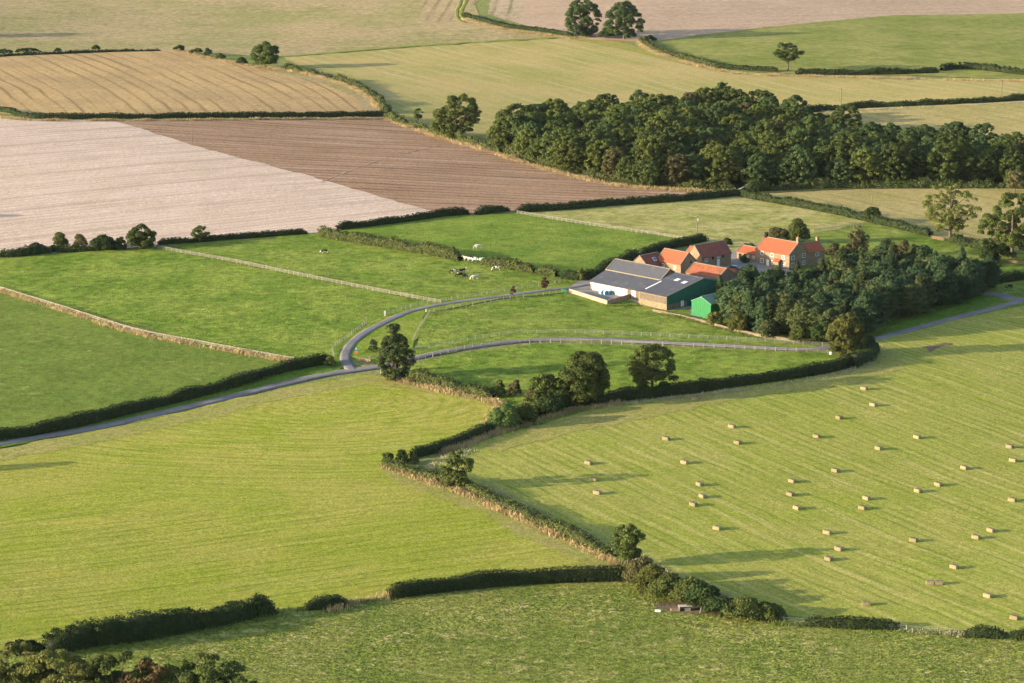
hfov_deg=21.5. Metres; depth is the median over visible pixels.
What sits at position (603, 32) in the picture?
shrub
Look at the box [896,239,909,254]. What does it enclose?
tree
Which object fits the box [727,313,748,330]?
shrub
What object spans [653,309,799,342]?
stone wall
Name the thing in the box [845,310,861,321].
conifer
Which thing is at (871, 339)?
shrub
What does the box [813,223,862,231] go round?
fence
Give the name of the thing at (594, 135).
broadleaf tree
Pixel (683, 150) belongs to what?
broadleaf tree
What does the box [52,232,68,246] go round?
shrub
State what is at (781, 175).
broadleaf tree
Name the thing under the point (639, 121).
broadleaf tree
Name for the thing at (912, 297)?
conifer
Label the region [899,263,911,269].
conifer
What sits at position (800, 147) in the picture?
broadleaf tree
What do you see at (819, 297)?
conifer
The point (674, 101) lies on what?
broadleaf tree
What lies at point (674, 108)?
broadleaf tree
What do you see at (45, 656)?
foreground tree
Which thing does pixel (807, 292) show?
conifer
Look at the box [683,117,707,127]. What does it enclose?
broadleaf tree
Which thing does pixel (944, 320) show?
road
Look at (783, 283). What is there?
conifer
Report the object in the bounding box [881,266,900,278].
conifer
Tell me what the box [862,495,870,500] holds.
hay bale
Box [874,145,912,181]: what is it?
broadleaf tree
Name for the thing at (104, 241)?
shrub
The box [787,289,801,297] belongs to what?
conifer
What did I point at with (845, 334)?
autumn tree
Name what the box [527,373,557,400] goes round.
oak tree
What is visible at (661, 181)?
hedge
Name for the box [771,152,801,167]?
broadleaf tree
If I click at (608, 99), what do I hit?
broadleaf tree
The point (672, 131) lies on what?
broadleaf tree
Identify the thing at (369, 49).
verge
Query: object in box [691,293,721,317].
green shed
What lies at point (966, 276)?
conifer
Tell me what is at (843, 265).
conifer
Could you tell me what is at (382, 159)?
wheel track
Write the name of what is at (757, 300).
conifer
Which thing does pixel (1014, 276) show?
hedge
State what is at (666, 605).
mud patch
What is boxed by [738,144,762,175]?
broadleaf tree
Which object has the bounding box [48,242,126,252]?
hedge
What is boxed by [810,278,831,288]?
conifer
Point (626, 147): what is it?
broadleaf tree
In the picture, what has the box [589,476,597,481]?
hay bale
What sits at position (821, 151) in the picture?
broadleaf tree
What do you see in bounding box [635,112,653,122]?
broadleaf tree
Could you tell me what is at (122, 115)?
hedge
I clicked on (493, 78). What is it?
field
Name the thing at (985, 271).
conifer
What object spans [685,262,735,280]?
cart shed
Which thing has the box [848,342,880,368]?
hedge
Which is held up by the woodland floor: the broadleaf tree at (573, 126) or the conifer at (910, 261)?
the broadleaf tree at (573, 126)
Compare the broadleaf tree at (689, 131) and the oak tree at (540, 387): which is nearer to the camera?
the oak tree at (540, 387)
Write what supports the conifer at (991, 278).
on the pasture at (877, 233)
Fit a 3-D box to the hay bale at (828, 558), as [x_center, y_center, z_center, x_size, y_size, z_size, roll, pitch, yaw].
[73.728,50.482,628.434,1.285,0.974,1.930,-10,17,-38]
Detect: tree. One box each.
[0,641,57,682]
[4,660,57,682]
[6,649,90,682]
[51,662,96,682]
[79,650,156,682]
[80,664,126,682]
[116,660,176,682]
[125,223,156,248]
[151,663,204,682]
[165,652,256,682]
[190,225,210,241]
[250,41,278,66]
[376,323,412,380]
[402,350,415,375]
[413,108,423,119]
[429,93,481,137]
[439,449,473,487]
[485,116,514,146]
[493,103,539,142]
[510,286,515,297]
[512,129,540,153]
[513,121,544,146]
[514,104,544,114]
[522,118,540,128]
[524,111,551,126]
[525,137,551,160]
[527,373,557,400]
[530,103,549,111]
[539,131,566,163]
[540,277,549,287]
[541,119,568,139]
[542,127,578,148]
[544,98,569,109]
[545,108,565,117]
[547,135,587,167]
[553,111,576,122]
[553,141,588,171]
[553,350,611,404]
[554,116,581,128]
[564,0,601,35]
[565,109,596,129]
[566,129,583,136]
[567,123,581,129]
[570,99,600,112]
[576,129,609,165]
[578,102,601,127]
[580,102,602,111]
[582,120,600,131]
[582,138,625,171]
[586,109,604,122]
[590,121,619,144]
[592,93,619,108]
[601,104,635,126]
[601,147,627,176]
[602,104,629,113]
[602,112,629,128]
[602,128,636,155]
[603,0,645,38]
[610,523,645,563]
[615,124,641,137]
[615,155,641,180]
[619,141,643,162]
[624,127,658,147]
[625,98,648,108]
[625,343,678,388]
[628,89,648,101]
[628,110,644,124]
[628,119,644,126]
[629,106,643,112]
[630,130,664,170]
[630,159,660,185]
[631,134,675,174]
[635,101,662,116]
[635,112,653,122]
[642,93,669,109]
[643,112,681,136]
[648,109,677,117]
[655,95,679,105]
[656,116,684,129]
[656,142,687,173]
[658,105,681,114]
[661,126,685,148]
[662,119,695,131]
[663,154,691,182]
[665,97,684,105]
[674,106,707,126]
[675,126,701,150]
[675,143,691,154]
[675,152,709,181]
[677,100,696,106]
[677,114,693,124]
[682,92,699,101]
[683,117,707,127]
[685,135,706,152]
[692,87,723,102]
[693,106,706,115]
[693,144,732,180]
[695,125,707,130]
[697,102,713,111]
[698,127,725,147]
[701,145,742,183]
[702,138,725,147]
[703,102,734,127]
[703,120,717,127]
[709,82,732,102]
[716,127,726,136]
[717,101,745,123]
[718,113,750,130]
[719,88,748,103]
[721,131,752,145]
[727,145,741,152]
[727,153,743,181]
[728,138,754,150]
[732,96,754,107]
[732,120,758,136]
[737,102,751,111]
[737,153,776,184]
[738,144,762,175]
[744,109,762,119]
[747,89,767,104]
[747,103,772,118]
[747,119,779,136]
[748,147,784,178]
[749,143,780,170]
[752,132,782,147]
[754,116,769,120]
[756,91,779,106]
[756,96,778,115]
[768,114,790,133]
[770,106,789,120]
[770,119,784,134]
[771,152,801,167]
[771,158,802,183]
[772,42,804,70]
[772,138,796,154]
[777,99,799,114]
[780,94,807,110]
[780,125,815,144]
[782,128,815,150]
[783,120,805,133]
[785,108,808,124]
[786,144,817,165]
[787,150,817,184]
[789,104,814,118]
[801,149,824,178]
[803,115,823,136]
[811,125,827,136]
[812,144,836,177]
[813,113,829,125]
[813,135,832,142]
[816,139,836,147]
[819,126,840,141]
[823,117,844,125]
[824,157,854,181]
[825,130,861,177]
[825,312,867,355]
[827,103,861,126]
[827,123,846,128]
[829,129,853,145]
[843,119,862,127]
[844,128,861,135]
[844,147,886,182]
[845,135,869,145]
[845,225,869,253]
[850,138,881,178]
[856,122,883,137]
[862,121,884,131]
[863,131,891,148]
[874,135,898,141]
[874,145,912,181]
[882,122,901,135]
[884,129,894,135]
[890,154,911,176]
[891,129,912,141]
[891,136,920,166]
[892,127,922,146]
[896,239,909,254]
[902,148,930,180]
[910,125,927,133]
[912,142,941,161]
[912,154,941,178]
[916,132,943,145]
[917,124,939,134]
[918,135,936,149]
[922,182,981,237]
[925,135,962,180]
[936,136,976,179]
[938,121,962,134]
[943,121,973,140]
[959,153,988,181]
[964,122,997,141]
[965,136,995,168]
[975,149,999,180]
[976,192,1023,257]
[978,137,1016,179]
[997,133,1015,147]
[998,150,1023,180]
[1004,170,1023,191]
[1006,131,1023,154]
[1016,141,1023,168]
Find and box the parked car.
[729,265,741,269]
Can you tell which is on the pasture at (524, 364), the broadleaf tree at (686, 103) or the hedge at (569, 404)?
the hedge at (569, 404)
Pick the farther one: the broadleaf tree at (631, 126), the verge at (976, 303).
the broadleaf tree at (631, 126)
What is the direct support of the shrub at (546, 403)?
on the pasture at (524, 364)
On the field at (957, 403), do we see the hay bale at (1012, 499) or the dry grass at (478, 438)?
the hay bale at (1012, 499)
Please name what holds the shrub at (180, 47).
on the field at (287, 27)
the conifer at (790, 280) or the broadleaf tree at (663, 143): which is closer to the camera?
the conifer at (790, 280)
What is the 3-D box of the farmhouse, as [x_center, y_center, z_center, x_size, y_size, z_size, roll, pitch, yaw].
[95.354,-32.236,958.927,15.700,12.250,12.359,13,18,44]
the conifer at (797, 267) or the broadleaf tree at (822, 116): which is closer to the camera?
the conifer at (797, 267)
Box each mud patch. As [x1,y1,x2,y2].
[654,601,726,615]
[924,343,952,351]
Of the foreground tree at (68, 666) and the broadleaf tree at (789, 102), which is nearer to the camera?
the foreground tree at (68, 666)
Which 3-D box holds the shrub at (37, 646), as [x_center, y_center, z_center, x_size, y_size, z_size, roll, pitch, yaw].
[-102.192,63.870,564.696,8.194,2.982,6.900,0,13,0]
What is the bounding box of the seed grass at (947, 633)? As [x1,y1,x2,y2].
[423,101,1023,636]
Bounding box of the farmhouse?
[755,231,807,269]
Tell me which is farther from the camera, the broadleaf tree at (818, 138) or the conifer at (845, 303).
the broadleaf tree at (818, 138)
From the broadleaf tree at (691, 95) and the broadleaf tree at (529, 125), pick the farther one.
the broadleaf tree at (691, 95)
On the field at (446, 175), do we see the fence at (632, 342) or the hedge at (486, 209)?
the hedge at (486, 209)
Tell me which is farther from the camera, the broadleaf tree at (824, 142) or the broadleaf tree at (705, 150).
the broadleaf tree at (824, 142)
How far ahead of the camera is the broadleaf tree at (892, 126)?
1221.98 m
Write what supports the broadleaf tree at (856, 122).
on the woodland floor
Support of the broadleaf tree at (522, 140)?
on the woodland floor
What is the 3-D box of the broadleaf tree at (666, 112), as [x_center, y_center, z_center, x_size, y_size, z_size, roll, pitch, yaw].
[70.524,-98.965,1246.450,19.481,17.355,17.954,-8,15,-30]
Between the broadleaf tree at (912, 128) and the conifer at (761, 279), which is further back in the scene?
the broadleaf tree at (912, 128)
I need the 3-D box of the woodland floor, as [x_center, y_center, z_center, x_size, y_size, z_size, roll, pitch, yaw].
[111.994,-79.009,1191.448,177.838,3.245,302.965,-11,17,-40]
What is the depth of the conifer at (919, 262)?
913.39 m
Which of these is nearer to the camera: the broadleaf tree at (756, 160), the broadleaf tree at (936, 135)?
the broadleaf tree at (756, 160)
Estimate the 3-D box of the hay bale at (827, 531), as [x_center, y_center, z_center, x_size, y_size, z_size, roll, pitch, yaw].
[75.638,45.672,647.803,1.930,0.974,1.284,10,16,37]
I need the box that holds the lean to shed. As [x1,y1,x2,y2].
[726,267,738,277]
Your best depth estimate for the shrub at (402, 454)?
702.41 m
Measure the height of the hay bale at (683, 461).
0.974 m
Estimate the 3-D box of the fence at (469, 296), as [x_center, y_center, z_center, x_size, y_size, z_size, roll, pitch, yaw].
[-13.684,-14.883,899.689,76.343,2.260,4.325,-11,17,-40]
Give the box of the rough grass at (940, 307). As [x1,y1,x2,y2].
[0,279,1023,662]
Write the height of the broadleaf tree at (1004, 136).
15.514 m
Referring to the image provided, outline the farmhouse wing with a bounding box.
[801,236,825,265]
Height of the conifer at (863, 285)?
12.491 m
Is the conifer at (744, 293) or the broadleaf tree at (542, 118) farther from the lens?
the broadleaf tree at (542, 118)
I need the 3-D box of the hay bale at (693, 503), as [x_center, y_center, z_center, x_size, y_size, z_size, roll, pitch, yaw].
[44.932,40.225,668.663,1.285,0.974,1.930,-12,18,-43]
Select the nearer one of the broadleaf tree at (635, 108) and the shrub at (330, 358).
the shrub at (330, 358)
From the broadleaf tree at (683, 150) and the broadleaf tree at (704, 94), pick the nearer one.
the broadleaf tree at (683, 150)
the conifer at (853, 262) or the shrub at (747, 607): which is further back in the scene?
the conifer at (853, 262)
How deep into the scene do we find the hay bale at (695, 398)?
762.52 m
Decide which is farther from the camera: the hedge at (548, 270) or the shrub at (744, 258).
the shrub at (744, 258)
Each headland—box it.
[0,377,484,460]
[382,468,612,566]
[485,345,905,451]
[571,38,736,73]
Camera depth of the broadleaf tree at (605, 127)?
1180.18 m
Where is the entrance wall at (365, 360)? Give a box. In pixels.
[360,357,371,363]
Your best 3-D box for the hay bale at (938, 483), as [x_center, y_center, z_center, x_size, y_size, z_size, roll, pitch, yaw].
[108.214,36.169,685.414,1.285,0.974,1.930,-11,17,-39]
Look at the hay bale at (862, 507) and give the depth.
665.99 m
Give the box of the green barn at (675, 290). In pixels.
[638,272,725,309]
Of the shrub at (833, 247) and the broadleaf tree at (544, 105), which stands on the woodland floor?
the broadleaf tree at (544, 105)
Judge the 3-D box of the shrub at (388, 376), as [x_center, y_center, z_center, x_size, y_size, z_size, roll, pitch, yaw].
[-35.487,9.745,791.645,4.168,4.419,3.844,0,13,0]
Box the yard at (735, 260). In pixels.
[567,251,789,316]
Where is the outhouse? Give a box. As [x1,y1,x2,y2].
[736,244,755,261]
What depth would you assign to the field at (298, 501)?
657.46 m
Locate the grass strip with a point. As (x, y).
(649, 310)
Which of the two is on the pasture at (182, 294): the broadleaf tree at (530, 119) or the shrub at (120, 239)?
the shrub at (120, 239)
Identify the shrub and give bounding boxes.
[0,48,12,53]
[5,639,42,655]
[15,48,41,52]
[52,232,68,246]
[73,233,88,246]
[89,234,117,249]
[91,45,100,49]
[115,236,126,248]
[173,44,184,50]
[189,47,202,52]
[203,47,211,55]
[214,53,225,58]
[236,57,248,62]
[322,355,336,365]
[366,339,378,351]
[381,452,393,461]
[384,368,394,380]
[395,449,408,463]
[407,370,427,381]
[408,454,419,463]
[486,403,520,428]
[492,379,505,395]
[506,379,522,395]
[516,402,537,424]
[523,388,537,403]
[533,395,564,413]
[577,27,592,36]
[577,268,585,279]
[598,27,614,36]
[621,555,652,582]
[634,563,666,592]
[644,35,656,40]
[646,572,681,598]
[667,576,705,602]
[684,580,720,607]
[700,595,735,617]
[705,311,723,324]
[721,596,760,619]
[724,238,732,244]
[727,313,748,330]
[740,253,749,262]
[756,319,780,337]
[756,601,787,620]
[768,227,788,239]
[786,218,810,240]
[788,321,811,341]
[810,321,829,343]
[827,243,839,254]
[858,335,875,348]
[863,206,880,219]
[979,242,1001,260]
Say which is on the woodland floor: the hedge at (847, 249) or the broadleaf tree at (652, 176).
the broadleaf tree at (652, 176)
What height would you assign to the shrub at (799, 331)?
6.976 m
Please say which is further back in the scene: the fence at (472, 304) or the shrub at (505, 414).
the fence at (472, 304)
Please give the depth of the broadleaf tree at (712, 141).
1171.66 m
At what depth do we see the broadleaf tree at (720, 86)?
1309.24 m
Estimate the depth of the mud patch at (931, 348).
828.58 m
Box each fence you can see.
[158,245,440,302]
[332,321,364,354]
[385,280,559,313]
[413,289,560,339]
[414,329,827,349]
[415,338,827,360]
[518,211,679,237]
[744,615,961,632]
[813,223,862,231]
[999,259,1023,264]
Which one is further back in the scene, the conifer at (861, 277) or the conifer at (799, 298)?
the conifer at (861, 277)
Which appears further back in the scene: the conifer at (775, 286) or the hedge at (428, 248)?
the hedge at (428, 248)
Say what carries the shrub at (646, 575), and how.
on the ground at (482, 6)
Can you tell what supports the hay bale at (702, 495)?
on the field at (957, 403)
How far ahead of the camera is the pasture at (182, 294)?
906.71 m
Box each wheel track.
[323,143,450,180]
[455,0,466,22]
[459,0,472,22]
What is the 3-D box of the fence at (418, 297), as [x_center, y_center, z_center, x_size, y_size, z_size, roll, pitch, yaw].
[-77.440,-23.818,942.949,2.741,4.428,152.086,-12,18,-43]
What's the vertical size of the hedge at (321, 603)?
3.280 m
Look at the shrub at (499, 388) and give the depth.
770.04 m
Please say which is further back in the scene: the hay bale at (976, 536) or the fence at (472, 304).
the fence at (472, 304)
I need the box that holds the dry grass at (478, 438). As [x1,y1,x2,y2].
[0,18,1023,611]
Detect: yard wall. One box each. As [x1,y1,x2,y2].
[569,288,607,303]
[608,294,629,303]
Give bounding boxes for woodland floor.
[499,146,1006,192]
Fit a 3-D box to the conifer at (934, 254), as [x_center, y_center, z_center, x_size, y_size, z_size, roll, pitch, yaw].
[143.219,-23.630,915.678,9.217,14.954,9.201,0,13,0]
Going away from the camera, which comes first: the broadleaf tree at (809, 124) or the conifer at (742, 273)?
the conifer at (742, 273)
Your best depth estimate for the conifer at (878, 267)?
901.82 m
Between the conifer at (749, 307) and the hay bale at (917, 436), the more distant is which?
the conifer at (749, 307)
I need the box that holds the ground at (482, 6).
[0,0,1023,652]
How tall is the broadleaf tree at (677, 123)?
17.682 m
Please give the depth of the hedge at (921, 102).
1357.21 m
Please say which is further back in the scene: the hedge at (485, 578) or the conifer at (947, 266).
the conifer at (947, 266)
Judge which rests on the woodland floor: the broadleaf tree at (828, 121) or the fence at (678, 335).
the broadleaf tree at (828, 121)
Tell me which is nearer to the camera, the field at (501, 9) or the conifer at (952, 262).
the conifer at (952, 262)
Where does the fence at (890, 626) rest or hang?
on the pasture at (601, 632)
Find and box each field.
[0,0,551,55]
[0,51,380,114]
[0,118,432,252]
[0,375,626,650]
[115,118,698,213]
[284,37,1023,142]
[417,0,477,21]
[429,306,1023,632]
[488,0,523,19]
[506,0,1023,41]
[652,13,1023,74]
[806,101,1023,142]
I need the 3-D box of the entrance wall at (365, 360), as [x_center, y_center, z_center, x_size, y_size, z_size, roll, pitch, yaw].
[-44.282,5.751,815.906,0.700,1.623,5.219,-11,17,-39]
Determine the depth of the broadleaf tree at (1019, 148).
1138.72 m
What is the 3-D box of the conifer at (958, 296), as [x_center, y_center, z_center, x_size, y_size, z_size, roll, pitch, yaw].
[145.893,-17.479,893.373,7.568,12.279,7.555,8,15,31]
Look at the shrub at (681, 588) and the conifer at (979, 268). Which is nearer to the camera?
the shrub at (681, 588)
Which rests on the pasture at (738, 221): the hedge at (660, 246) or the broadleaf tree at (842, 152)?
the hedge at (660, 246)
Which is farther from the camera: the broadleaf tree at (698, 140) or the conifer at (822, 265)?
the broadleaf tree at (698, 140)
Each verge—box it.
[0,352,350,447]
[258,67,380,111]
[278,36,575,57]
[337,280,579,350]
[874,294,1001,336]
[906,69,1023,78]
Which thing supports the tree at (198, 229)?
on the pasture at (410, 273)
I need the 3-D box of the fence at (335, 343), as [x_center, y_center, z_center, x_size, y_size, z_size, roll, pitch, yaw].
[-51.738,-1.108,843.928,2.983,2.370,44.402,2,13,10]
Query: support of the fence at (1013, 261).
on the pasture at (877, 233)
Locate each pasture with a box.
[0,247,430,358]
[0,292,285,429]
[0,581,1023,682]
[165,233,572,301]
[340,212,674,274]
[350,314,424,363]
[408,343,841,434]
[411,293,820,355]
[527,196,865,251]
[692,222,1023,335]
[770,188,1023,250]
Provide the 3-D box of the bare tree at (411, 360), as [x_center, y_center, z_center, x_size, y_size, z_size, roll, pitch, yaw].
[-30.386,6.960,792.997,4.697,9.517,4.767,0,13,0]
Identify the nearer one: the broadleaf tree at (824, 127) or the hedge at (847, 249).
the hedge at (847, 249)
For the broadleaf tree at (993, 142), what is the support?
on the woodland floor
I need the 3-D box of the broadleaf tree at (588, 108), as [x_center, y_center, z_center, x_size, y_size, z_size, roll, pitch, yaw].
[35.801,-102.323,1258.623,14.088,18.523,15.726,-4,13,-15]
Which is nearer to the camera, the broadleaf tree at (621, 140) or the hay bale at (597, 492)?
the hay bale at (597, 492)
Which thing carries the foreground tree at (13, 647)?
on the pasture at (601, 632)
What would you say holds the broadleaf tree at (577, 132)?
on the woodland floor
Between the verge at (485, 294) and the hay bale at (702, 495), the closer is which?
the hay bale at (702, 495)
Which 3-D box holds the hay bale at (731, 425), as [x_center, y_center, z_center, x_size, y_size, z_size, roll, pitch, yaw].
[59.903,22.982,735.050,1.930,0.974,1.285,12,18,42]
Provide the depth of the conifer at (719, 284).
892.32 m
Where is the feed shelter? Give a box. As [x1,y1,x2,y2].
[678,604,691,610]
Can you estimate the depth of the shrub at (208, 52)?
1539.53 m
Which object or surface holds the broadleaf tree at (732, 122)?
on the woodland floor
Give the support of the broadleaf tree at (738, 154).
on the woodland floor
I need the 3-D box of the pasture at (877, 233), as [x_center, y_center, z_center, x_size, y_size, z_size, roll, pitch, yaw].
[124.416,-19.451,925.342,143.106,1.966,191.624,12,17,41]
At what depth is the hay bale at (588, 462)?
701.54 m
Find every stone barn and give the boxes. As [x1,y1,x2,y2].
[634,252,661,266]
[658,248,696,273]
[689,240,731,265]
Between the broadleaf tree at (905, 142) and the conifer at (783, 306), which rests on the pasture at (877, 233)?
the conifer at (783, 306)
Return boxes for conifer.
[714,274,723,292]
[714,280,739,318]
[714,289,722,314]
[724,285,746,307]
[726,293,745,320]
[735,264,760,277]
[735,287,759,316]
[738,269,753,280]
[739,279,753,286]
[742,294,754,330]
[746,296,765,325]
[749,265,757,282]
[751,297,768,332]
[752,280,758,287]
[754,275,766,285]
[756,269,780,283]
[758,286,763,298]
[761,280,772,288]
[762,285,775,296]
[765,292,780,331]
[771,265,786,284]
[772,290,787,299]
[772,296,794,333]
[773,278,778,288]
[774,292,794,303]
[778,276,800,289]
[782,300,811,329]
[784,276,793,290]
[786,270,797,281]
[787,283,799,291]
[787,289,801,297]
[793,261,800,270]
[795,295,809,301]
[795,298,809,302]
[796,270,810,282]
[798,287,814,298]
[803,279,810,288]
[804,306,828,331]
[806,268,816,278]
[806,301,819,309]
[807,290,832,307]
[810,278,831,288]
[810,279,819,287]
[812,267,823,276]
[817,308,841,340]
[818,257,826,271]
[818,283,837,293]
[818,302,832,310]
[821,272,828,280]
[825,249,851,270]
[826,266,831,275]
[826,288,853,308]
[830,268,841,281]
[832,260,854,273]
[833,304,847,314]
[837,268,858,282]
[840,288,858,296]
[841,270,857,290]
[841,298,849,310]
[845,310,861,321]
[848,257,856,268]
[848,297,857,309]
[849,290,882,333]
[852,280,859,291]
[852,289,859,296]
[853,265,867,287]
[854,252,865,269]
[856,254,879,261]
[857,256,867,272]
[862,276,879,287]
[863,282,894,316]
[865,260,888,275]
[867,273,903,288]
[868,272,878,279]
[868,287,888,325]
[871,251,883,259]
[872,238,900,258]
[879,252,902,269]
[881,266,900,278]
[883,279,905,317]
[886,241,899,260]
[894,274,914,288]
[897,283,927,316]
[899,244,919,259]
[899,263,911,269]
[900,255,914,259]
[900,264,931,277]
[902,258,914,265]
[913,261,925,266]
[913,271,933,313]
[915,245,932,256]
[915,246,925,260]
[917,257,931,265]
[922,274,942,307]
[925,255,945,270]
[931,250,937,259]
[931,267,957,306]
[941,262,953,270]
[943,255,958,270]
[950,271,963,304]
[954,259,983,300]
[957,245,967,262]
[958,257,985,288]
[971,263,981,295]
[972,258,989,287]
[975,258,987,292]
[982,254,1003,288]
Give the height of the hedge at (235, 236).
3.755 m
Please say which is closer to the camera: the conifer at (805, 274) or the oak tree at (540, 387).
the oak tree at (540, 387)
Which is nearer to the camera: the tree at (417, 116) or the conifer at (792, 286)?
the conifer at (792, 286)
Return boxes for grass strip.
[609,298,722,325]
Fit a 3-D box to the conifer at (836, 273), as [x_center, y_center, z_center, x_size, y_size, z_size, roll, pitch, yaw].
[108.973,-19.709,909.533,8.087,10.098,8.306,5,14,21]
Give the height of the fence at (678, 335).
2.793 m
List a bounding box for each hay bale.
[585,460,592,464]
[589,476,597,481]
[593,490,601,494]
[662,436,669,440]
[680,459,688,463]
[689,501,697,506]
[691,396,698,400]
[696,481,703,486]
[699,493,706,498]
[713,525,721,530]
[728,423,735,427]
[734,439,741,444]
[786,491,794,496]
[788,478,795,482]
[793,505,800,509]
[813,433,820,437]
[823,529,831,534]
[824,555,832,560]
[831,467,839,472]
[834,545,843,551]
[835,415,842,419]
[858,505,866,509]
[860,386,867,389]
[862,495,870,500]
[862,600,869,605]
[869,402,876,406]
[875,445,882,450]
[909,537,917,542]
[913,434,920,438]
[914,488,921,492]
[926,580,933,584]
[934,481,942,486]
[935,580,942,584]
[949,563,958,568]
[960,465,968,469]
[971,534,980,539]
[983,592,992,597]
[987,527,995,532]
[1006,444,1013,448]
[1008,497,1016,501]
[1009,457,1016,461]
[1009,614,1019,619]
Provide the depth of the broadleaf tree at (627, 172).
1140.57 m
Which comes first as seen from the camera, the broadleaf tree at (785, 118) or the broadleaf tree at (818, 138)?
the broadleaf tree at (818, 138)
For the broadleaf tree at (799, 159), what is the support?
on the woodland floor
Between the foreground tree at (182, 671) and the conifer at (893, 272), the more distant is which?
the conifer at (893, 272)
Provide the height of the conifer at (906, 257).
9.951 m
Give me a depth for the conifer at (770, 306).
845.36 m
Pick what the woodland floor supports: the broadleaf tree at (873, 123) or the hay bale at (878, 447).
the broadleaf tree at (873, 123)
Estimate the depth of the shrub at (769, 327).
839.81 m
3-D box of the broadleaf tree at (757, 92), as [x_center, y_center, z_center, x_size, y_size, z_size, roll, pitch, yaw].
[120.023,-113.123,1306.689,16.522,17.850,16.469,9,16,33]
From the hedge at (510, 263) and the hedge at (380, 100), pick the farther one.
the hedge at (380, 100)
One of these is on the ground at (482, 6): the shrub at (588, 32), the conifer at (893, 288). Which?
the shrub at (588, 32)
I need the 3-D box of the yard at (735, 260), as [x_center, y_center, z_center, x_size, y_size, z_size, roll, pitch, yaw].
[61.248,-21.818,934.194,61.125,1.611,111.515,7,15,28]
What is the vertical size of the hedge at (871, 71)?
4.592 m
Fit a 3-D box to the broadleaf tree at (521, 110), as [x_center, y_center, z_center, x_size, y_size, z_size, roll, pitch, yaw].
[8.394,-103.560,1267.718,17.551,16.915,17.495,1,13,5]
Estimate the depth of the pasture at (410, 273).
953.78 m
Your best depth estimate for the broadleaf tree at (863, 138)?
1176.03 m
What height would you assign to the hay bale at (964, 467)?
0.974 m
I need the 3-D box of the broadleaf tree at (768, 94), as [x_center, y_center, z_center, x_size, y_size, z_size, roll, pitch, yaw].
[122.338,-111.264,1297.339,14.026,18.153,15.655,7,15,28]
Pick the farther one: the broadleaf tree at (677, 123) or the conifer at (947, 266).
the broadleaf tree at (677, 123)
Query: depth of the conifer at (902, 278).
881.80 m
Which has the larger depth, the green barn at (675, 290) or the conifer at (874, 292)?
the green barn at (675, 290)
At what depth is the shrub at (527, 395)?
760.59 m
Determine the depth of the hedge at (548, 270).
933.69 m
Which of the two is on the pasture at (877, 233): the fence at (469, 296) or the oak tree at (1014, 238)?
the oak tree at (1014, 238)
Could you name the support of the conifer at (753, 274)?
on the pasture at (877, 233)
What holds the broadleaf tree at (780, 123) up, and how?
on the woodland floor
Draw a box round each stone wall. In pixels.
[0,286,293,358]
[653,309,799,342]
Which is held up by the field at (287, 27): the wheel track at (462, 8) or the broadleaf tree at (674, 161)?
the wheel track at (462, 8)
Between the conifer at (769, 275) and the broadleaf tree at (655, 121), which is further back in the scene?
the broadleaf tree at (655, 121)
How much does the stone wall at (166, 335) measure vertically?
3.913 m
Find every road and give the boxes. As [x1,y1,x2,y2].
[0,364,392,445]
[340,284,589,369]
[384,300,1023,363]
[983,292,1023,299]
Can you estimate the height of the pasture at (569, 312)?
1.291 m
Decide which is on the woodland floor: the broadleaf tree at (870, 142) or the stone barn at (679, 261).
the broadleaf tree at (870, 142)
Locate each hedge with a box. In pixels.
[0,48,160,56]
[0,106,385,119]
[0,244,51,257]
[0,351,329,440]
[40,592,278,652]
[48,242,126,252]
[156,228,307,244]
[283,62,391,112]
[304,593,348,610]
[316,225,462,260]
[335,206,470,229]
[379,458,618,555]
[383,112,502,151]
[386,564,627,598]
[404,367,497,397]
[408,421,494,457]
[462,12,573,35]
[474,205,510,214]
[479,256,536,272]
[500,144,737,189]
[514,189,740,212]
[516,390,600,425]
[534,265,559,276]
[560,249,638,280]
[589,349,863,404]
[638,37,718,66]
[638,233,708,255]
[715,63,777,72]
[740,188,933,236]
[743,175,1023,191]
[795,66,939,74]
[803,614,899,629]
[804,92,1023,111]
[825,247,850,254]
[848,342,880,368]
[939,62,1023,74]
[948,234,995,249]
[962,622,1008,639]
[996,270,1023,283]
[1009,627,1023,639]
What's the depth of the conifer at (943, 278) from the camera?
887.85 m
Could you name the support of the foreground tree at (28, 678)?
on the pasture at (601, 632)
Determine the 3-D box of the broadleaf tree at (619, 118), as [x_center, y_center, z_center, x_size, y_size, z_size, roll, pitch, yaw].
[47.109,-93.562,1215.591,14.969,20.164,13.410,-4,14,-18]
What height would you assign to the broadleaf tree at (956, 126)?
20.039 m
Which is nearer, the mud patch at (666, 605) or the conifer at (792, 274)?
the mud patch at (666, 605)
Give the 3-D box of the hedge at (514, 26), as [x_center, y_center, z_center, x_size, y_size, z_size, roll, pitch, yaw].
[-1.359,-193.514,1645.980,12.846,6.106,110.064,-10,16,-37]
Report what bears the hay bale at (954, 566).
on the field at (957, 403)
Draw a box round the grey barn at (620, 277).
[588,258,674,299]
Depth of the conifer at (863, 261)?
903.89 m
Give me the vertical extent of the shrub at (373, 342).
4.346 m
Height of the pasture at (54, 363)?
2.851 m
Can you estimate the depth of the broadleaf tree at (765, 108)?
1261.94 m
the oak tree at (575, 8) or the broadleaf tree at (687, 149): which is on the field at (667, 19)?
the oak tree at (575, 8)
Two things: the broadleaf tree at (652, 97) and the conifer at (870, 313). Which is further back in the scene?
the broadleaf tree at (652, 97)
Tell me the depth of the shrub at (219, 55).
1528.56 m
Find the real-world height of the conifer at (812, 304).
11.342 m

